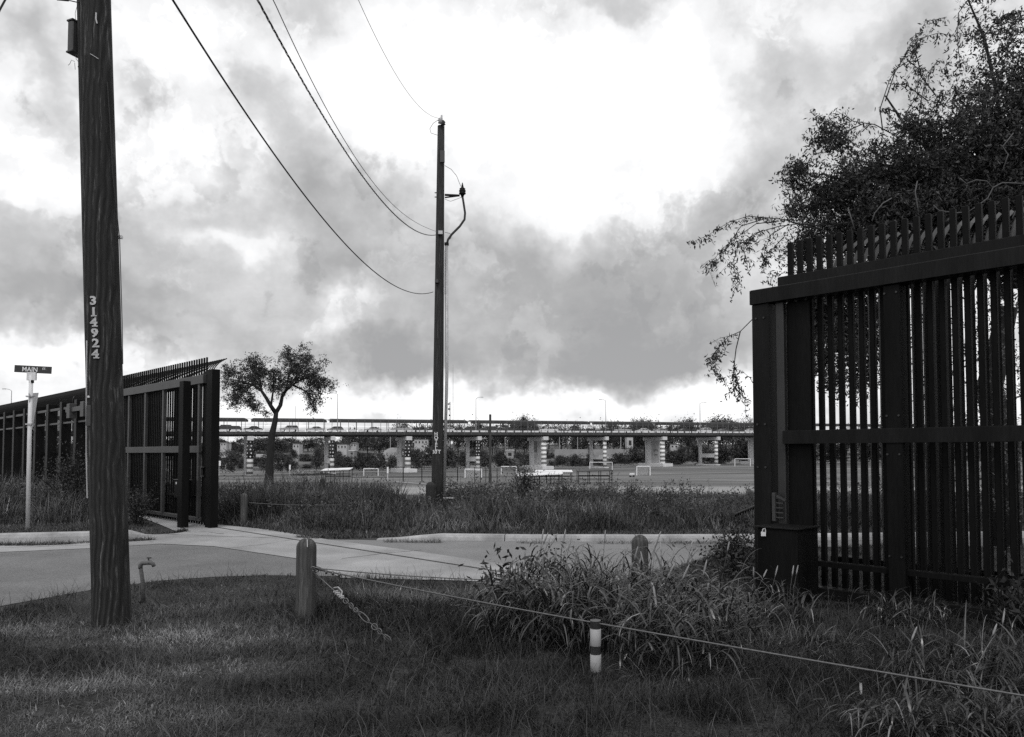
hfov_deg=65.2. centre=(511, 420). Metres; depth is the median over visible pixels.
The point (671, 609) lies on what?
grass clump
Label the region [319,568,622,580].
barrier cable
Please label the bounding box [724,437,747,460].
bush
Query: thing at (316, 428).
car
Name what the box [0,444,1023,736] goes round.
ground
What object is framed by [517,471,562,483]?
bench shelter
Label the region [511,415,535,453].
tree
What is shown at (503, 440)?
tree
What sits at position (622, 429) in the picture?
pickup truck
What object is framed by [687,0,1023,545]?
tree
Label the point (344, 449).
house
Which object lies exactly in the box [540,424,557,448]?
tree
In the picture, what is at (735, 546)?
shrub
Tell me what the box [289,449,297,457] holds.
bush
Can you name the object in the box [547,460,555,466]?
bush
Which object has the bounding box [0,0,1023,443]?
sky
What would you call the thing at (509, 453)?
house
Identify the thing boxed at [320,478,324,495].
bollard
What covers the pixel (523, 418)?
tree
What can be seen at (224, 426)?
car
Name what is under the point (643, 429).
car
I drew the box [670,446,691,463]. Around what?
bush
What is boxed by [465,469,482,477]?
goal
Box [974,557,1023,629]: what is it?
broadleaf weed
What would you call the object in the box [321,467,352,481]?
bench shelter
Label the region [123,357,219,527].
sliding gate
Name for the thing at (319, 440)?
tree
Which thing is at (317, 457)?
tree
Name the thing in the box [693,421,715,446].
tree
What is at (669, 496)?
shrub
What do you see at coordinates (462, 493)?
shrub
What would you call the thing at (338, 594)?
chain
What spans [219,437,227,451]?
tree
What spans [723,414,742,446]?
tree
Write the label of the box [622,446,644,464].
bush
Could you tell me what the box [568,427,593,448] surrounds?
tree
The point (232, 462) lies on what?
bush
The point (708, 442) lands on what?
tree
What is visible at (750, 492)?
bollard
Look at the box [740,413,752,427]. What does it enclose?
tree
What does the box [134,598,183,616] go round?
grass clump
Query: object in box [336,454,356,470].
bush
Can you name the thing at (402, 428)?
pickup truck
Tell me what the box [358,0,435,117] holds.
overhead wire
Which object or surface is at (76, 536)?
kerb
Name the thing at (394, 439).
tree
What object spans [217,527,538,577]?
gate rail
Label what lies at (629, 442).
house
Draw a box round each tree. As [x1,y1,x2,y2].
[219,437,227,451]
[220,342,348,483]
[230,437,243,456]
[238,437,266,453]
[261,437,287,448]
[262,439,292,453]
[280,437,300,446]
[288,439,304,452]
[297,437,318,451]
[310,437,323,449]
[328,439,351,452]
[343,437,365,450]
[356,437,375,451]
[367,429,391,452]
[381,427,394,451]
[387,423,412,447]
[409,423,430,444]
[412,423,432,447]
[443,423,457,440]
[451,425,463,452]
[458,419,481,452]
[471,414,492,451]
[483,425,501,454]
[496,424,515,450]
[503,424,519,452]
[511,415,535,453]
[521,407,530,447]
[526,420,540,438]
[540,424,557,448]
[548,424,568,448]
[562,417,581,448]
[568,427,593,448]
[583,426,600,448]
[595,417,618,448]
[609,425,638,448]
[634,417,652,451]
[641,414,664,429]
[653,425,674,452]
[667,420,679,443]
[674,419,689,447]
[678,414,694,425]
[678,420,696,453]
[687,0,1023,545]
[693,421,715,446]
[703,421,716,447]
[705,413,733,447]
[713,416,731,444]
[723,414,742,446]
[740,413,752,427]
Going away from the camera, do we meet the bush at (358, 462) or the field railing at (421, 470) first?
the field railing at (421, 470)
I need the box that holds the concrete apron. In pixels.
[139,515,549,581]
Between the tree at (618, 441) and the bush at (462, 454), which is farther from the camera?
the tree at (618, 441)
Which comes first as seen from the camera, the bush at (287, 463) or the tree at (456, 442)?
the bush at (287, 463)
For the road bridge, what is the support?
on the ground at (726, 476)
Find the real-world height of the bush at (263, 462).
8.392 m
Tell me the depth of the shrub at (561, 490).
22.94 m
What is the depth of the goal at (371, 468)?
159.71 m
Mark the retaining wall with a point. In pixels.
(566, 452)
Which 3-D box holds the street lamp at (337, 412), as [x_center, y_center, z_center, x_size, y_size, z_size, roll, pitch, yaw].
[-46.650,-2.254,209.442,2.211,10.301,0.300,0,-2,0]
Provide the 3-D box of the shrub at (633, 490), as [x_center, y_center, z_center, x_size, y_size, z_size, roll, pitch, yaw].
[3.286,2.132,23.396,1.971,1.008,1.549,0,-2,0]
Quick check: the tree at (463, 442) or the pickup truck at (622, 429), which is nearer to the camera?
the pickup truck at (622, 429)
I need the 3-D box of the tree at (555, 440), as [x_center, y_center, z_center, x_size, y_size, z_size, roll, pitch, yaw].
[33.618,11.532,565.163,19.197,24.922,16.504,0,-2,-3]
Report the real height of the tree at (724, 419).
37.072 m
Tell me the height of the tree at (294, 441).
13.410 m
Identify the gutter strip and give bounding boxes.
[0,540,155,551]
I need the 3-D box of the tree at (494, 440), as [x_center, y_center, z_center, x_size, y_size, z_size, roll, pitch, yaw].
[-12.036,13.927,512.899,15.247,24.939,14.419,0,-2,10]
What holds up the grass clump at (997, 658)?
on the ground at (726, 476)
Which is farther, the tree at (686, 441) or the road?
the tree at (686, 441)
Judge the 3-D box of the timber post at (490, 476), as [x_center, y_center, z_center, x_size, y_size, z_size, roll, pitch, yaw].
[-0.817,1.306,29.972,0.115,3.100,0.115,0,-2,0]
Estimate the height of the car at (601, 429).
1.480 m
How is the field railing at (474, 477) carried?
on the ground at (726, 476)
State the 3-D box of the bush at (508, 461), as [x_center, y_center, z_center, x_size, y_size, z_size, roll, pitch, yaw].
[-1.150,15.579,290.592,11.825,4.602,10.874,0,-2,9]
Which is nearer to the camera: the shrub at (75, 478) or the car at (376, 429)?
the shrub at (75, 478)
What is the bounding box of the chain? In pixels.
[314,572,391,641]
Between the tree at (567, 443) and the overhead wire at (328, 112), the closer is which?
the overhead wire at (328, 112)
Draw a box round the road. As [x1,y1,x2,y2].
[0,538,1023,605]
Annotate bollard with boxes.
[240,493,247,523]
[295,538,318,622]
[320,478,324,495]
[426,482,434,505]
[598,486,603,497]
[632,535,648,584]
[748,490,752,499]
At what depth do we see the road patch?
13.23 m
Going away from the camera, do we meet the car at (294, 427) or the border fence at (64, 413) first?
the border fence at (64, 413)
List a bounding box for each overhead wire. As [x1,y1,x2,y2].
[172,0,431,293]
[273,0,436,231]
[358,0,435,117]
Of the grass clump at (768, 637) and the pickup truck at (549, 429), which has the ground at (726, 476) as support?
the grass clump at (768, 637)
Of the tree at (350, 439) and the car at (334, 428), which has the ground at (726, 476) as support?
the tree at (350, 439)
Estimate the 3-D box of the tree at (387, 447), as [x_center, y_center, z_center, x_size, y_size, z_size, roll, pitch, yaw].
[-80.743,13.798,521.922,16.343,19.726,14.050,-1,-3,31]
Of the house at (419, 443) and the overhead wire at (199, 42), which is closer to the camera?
the overhead wire at (199, 42)
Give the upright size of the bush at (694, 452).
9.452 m
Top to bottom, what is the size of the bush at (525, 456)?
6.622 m
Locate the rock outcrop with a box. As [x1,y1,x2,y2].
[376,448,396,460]
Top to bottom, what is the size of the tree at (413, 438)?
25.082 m
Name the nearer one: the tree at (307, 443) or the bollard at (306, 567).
the bollard at (306, 567)
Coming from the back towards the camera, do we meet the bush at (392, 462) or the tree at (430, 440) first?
the tree at (430, 440)
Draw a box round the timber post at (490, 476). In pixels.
[489,414,491,486]
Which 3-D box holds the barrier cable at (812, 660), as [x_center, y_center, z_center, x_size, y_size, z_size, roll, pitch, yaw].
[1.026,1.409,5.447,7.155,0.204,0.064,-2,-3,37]
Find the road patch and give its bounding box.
[328,539,704,579]
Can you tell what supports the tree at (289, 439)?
on the ground at (726, 476)
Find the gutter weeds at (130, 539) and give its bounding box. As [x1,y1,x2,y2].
[0,527,754,545]
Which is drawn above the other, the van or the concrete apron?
the van
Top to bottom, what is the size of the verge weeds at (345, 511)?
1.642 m
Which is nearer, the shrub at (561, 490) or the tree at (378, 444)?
the shrub at (561, 490)
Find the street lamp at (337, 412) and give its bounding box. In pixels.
[336,393,337,431]
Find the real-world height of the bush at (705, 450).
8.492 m
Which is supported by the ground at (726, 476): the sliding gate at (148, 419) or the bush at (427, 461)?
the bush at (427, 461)
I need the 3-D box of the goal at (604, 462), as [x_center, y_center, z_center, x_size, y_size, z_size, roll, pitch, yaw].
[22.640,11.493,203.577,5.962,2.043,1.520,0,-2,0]
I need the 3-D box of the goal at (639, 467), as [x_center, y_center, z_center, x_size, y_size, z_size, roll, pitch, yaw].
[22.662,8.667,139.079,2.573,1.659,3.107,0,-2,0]
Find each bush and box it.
[219,450,225,470]
[220,448,240,472]
[257,452,266,472]
[274,450,287,471]
[283,454,299,471]
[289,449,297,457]
[298,464,314,467]
[300,453,312,460]
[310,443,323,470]
[328,452,339,471]
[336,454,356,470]
[351,455,364,470]
[359,453,378,470]
[370,450,387,470]
[385,453,396,468]
[411,446,427,468]
[415,443,443,466]
[443,446,459,468]
[455,449,475,468]
[473,452,492,468]
[480,449,488,457]
[491,446,506,467]
[495,458,519,467]
[514,452,523,458]
[518,451,528,466]
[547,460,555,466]
[551,455,569,466]
[568,453,585,466]
[580,453,600,465]
[608,453,627,465]
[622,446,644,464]
[665,448,681,464]
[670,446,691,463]
[684,440,707,463]
[694,444,714,463]
[707,441,735,463]
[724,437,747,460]
[728,440,747,460]
[816,443,849,463]
[857,443,880,462]
[954,443,980,461]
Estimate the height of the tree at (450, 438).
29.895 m
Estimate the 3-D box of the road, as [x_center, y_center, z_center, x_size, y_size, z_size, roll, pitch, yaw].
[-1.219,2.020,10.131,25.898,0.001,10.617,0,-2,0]
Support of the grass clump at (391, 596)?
on the ground at (726, 476)
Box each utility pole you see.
[58,0,131,628]
[430,115,465,503]
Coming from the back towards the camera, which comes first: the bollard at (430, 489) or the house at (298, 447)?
the house at (298, 447)
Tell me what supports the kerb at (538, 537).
on the ground at (726, 476)
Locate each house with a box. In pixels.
[220,442,230,457]
[292,443,302,457]
[337,444,349,456]
[349,450,357,460]
[350,442,358,451]
[414,439,428,459]
[506,450,513,461]
[625,437,632,454]
[668,444,678,450]
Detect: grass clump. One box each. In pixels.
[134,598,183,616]
[327,576,510,615]
[448,529,793,684]
[603,612,881,696]
[691,565,828,641]
[811,658,1023,736]
[842,605,1023,701]
[847,586,973,629]
[955,551,1023,606]
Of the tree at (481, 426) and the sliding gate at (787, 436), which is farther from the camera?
the tree at (481, 426)
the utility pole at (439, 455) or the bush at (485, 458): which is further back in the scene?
the bush at (485, 458)
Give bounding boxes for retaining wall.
[555,449,629,457]
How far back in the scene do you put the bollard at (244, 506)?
18.07 m
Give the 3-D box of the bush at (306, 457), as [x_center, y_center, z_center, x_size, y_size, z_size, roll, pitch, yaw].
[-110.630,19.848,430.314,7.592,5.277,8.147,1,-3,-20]
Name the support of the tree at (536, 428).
on the ground at (726, 476)
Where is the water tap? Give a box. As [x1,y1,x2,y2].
[138,557,155,602]
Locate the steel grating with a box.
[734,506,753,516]
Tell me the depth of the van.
228.15 m
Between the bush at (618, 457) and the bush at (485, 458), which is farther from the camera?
the bush at (618, 457)
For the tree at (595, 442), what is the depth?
620.56 m
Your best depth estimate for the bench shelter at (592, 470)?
76.57 m
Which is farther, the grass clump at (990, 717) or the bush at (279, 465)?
the bush at (279, 465)
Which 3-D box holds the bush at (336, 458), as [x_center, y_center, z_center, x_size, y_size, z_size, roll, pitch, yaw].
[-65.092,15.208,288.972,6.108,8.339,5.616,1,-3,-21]
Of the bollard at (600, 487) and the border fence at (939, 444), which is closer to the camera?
the border fence at (939, 444)
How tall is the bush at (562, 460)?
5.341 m
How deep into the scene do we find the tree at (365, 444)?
527.11 m
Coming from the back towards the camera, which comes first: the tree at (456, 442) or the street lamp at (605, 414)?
the tree at (456, 442)
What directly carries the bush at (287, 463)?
on the ground at (726, 476)
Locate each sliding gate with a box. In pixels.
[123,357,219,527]
[749,194,1023,623]
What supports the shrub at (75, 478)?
on the ground at (726, 476)
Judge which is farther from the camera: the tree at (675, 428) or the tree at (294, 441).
the tree at (675, 428)
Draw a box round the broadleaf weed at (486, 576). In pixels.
[458,542,555,630]
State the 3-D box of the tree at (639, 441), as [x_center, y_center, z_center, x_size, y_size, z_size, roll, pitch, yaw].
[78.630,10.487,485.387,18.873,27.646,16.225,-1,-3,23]
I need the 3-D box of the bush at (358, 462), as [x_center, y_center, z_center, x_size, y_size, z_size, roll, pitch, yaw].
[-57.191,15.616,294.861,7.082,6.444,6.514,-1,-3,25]
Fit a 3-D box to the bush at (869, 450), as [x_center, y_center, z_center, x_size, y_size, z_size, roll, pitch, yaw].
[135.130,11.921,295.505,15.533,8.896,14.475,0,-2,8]
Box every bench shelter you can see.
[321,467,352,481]
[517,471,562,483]
[534,470,572,482]
[576,468,612,483]
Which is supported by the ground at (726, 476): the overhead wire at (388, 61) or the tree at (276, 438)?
the tree at (276, 438)
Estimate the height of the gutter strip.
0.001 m
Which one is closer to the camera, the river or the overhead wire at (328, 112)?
the overhead wire at (328, 112)
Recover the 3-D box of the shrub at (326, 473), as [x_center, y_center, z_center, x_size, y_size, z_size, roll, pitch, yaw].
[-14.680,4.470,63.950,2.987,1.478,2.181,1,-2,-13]
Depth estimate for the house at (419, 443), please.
449.81 m
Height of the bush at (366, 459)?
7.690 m
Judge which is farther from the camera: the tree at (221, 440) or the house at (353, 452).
the tree at (221, 440)
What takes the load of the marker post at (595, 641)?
on the ground at (726, 476)
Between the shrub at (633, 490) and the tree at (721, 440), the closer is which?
the shrub at (633, 490)
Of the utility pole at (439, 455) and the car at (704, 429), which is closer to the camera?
the utility pole at (439, 455)
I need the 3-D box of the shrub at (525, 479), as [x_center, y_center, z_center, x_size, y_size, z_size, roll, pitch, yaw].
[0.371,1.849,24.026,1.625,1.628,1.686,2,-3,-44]
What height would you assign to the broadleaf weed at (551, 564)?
0.831 m
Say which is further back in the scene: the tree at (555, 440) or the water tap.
the tree at (555, 440)
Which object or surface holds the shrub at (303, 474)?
on the ground at (726, 476)
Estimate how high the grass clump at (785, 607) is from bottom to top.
0.751 m
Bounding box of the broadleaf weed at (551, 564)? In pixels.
[522,533,594,609]
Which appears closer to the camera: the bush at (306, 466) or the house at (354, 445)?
the bush at (306, 466)
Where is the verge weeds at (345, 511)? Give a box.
[0,461,1023,538]
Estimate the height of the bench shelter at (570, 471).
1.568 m
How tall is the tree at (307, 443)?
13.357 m
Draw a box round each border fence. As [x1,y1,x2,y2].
[0,358,226,514]
[826,210,1023,604]
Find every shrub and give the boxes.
[19,432,129,503]
[127,480,162,525]
[219,474,266,512]
[291,469,328,479]
[309,468,345,480]
[364,473,402,497]
[422,475,503,502]
[500,455,558,499]
[532,469,590,501]
[589,479,649,505]
[656,486,678,504]
[672,507,754,580]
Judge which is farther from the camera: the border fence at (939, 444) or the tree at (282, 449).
the tree at (282, 449)
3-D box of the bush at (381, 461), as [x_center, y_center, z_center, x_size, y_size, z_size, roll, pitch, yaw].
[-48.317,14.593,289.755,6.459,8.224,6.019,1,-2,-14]
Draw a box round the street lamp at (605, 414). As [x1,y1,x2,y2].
[599,399,605,430]
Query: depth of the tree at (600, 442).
527.01 m
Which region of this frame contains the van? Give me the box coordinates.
[479,426,496,430]
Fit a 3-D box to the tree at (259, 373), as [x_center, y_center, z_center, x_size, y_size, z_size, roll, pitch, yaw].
[-17.455,-0.428,60.000,10.450,11.254,5.633,0,-2,0]
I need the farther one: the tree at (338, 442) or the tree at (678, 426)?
the tree at (678, 426)
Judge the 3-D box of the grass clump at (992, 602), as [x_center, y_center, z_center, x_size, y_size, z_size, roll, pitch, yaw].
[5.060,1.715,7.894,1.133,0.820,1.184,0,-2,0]
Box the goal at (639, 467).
[635,466,650,475]
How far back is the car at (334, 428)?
210.99 m
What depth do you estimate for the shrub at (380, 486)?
21.91 m
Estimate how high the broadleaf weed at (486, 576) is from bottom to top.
0.824 m
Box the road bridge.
[33,416,979,474]
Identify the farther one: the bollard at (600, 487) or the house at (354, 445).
the house at (354, 445)
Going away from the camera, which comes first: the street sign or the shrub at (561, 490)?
the street sign
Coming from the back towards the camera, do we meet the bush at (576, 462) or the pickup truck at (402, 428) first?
the bush at (576, 462)
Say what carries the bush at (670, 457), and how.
on the ground at (726, 476)
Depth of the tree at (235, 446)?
486.96 m
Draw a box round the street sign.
[14,365,51,528]
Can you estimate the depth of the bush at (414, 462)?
286.78 m
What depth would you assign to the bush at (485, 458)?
285.29 m
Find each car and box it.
[219,425,232,430]
[279,425,298,431]
[307,426,324,431]
[327,426,343,430]
[364,428,381,431]
[461,426,477,430]
[498,427,514,430]
[594,428,609,432]
[635,428,648,432]
[697,428,711,432]
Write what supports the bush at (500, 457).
on the ground at (726, 476)
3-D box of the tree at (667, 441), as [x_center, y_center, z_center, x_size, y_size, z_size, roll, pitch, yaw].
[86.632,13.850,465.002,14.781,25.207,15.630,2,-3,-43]
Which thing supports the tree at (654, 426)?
on the ground at (726, 476)
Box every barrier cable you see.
[316,568,1023,696]
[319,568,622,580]
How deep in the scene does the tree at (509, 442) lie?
509.32 m
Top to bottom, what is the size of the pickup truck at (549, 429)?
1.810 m
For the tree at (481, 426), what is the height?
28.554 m
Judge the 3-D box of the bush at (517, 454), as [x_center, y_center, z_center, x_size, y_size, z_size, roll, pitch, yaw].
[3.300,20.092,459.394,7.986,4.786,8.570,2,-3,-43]
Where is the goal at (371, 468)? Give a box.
[363,468,379,475]
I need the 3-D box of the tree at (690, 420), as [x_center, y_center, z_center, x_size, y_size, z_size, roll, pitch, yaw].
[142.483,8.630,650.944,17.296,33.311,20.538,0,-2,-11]
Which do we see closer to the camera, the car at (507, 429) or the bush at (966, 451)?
the car at (507, 429)
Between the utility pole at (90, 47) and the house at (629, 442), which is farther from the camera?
the house at (629, 442)
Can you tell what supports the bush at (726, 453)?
on the ground at (726, 476)
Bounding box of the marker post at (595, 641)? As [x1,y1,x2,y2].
[590,619,600,674]
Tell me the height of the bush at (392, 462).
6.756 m
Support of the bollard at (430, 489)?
on the ground at (726, 476)
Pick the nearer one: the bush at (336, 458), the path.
the path
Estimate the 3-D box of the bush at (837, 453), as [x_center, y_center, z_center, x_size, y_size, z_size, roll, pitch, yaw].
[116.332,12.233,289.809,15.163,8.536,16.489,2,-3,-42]
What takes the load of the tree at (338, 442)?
on the ground at (726, 476)
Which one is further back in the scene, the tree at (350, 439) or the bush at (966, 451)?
the tree at (350, 439)
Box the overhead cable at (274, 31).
[257,0,437,235]
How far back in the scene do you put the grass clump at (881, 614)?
7.44 m
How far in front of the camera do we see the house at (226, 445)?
429.82 m
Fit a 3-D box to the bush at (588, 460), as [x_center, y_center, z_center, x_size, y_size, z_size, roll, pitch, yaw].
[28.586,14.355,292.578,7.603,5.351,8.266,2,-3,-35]
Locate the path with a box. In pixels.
[396,481,451,484]
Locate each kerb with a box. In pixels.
[0,530,154,543]
[377,531,1023,541]
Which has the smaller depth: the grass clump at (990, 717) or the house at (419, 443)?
the grass clump at (990, 717)
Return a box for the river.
[170,468,450,470]
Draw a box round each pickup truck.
[392,426,412,431]
[539,427,557,432]
[614,427,631,432]
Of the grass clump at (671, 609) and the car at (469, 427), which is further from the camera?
the car at (469, 427)
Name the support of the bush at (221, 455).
on the ground at (726, 476)
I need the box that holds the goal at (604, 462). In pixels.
[590,462,612,469]
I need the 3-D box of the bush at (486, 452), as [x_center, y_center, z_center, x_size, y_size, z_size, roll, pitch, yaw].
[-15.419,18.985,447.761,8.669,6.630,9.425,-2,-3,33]
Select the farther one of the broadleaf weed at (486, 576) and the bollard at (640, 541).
the bollard at (640, 541)
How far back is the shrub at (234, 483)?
19.96 m
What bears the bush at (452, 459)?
on the ground at (726, 476)
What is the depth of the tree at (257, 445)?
471.29 m
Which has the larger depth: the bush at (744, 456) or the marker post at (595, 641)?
the bush at (744, 456)
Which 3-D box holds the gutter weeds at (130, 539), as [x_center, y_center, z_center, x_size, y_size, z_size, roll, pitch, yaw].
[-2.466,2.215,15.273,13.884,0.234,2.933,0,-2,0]
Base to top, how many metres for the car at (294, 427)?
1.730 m
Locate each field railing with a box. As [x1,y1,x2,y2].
[389,467,458,481]
[473,468,498,482]
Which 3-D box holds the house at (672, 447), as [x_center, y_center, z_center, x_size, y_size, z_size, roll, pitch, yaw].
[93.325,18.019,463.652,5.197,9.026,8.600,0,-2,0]
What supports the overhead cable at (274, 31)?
attached to the utility pole at (439, 455)
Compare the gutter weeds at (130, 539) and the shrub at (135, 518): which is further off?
the shrub at (135, 518)

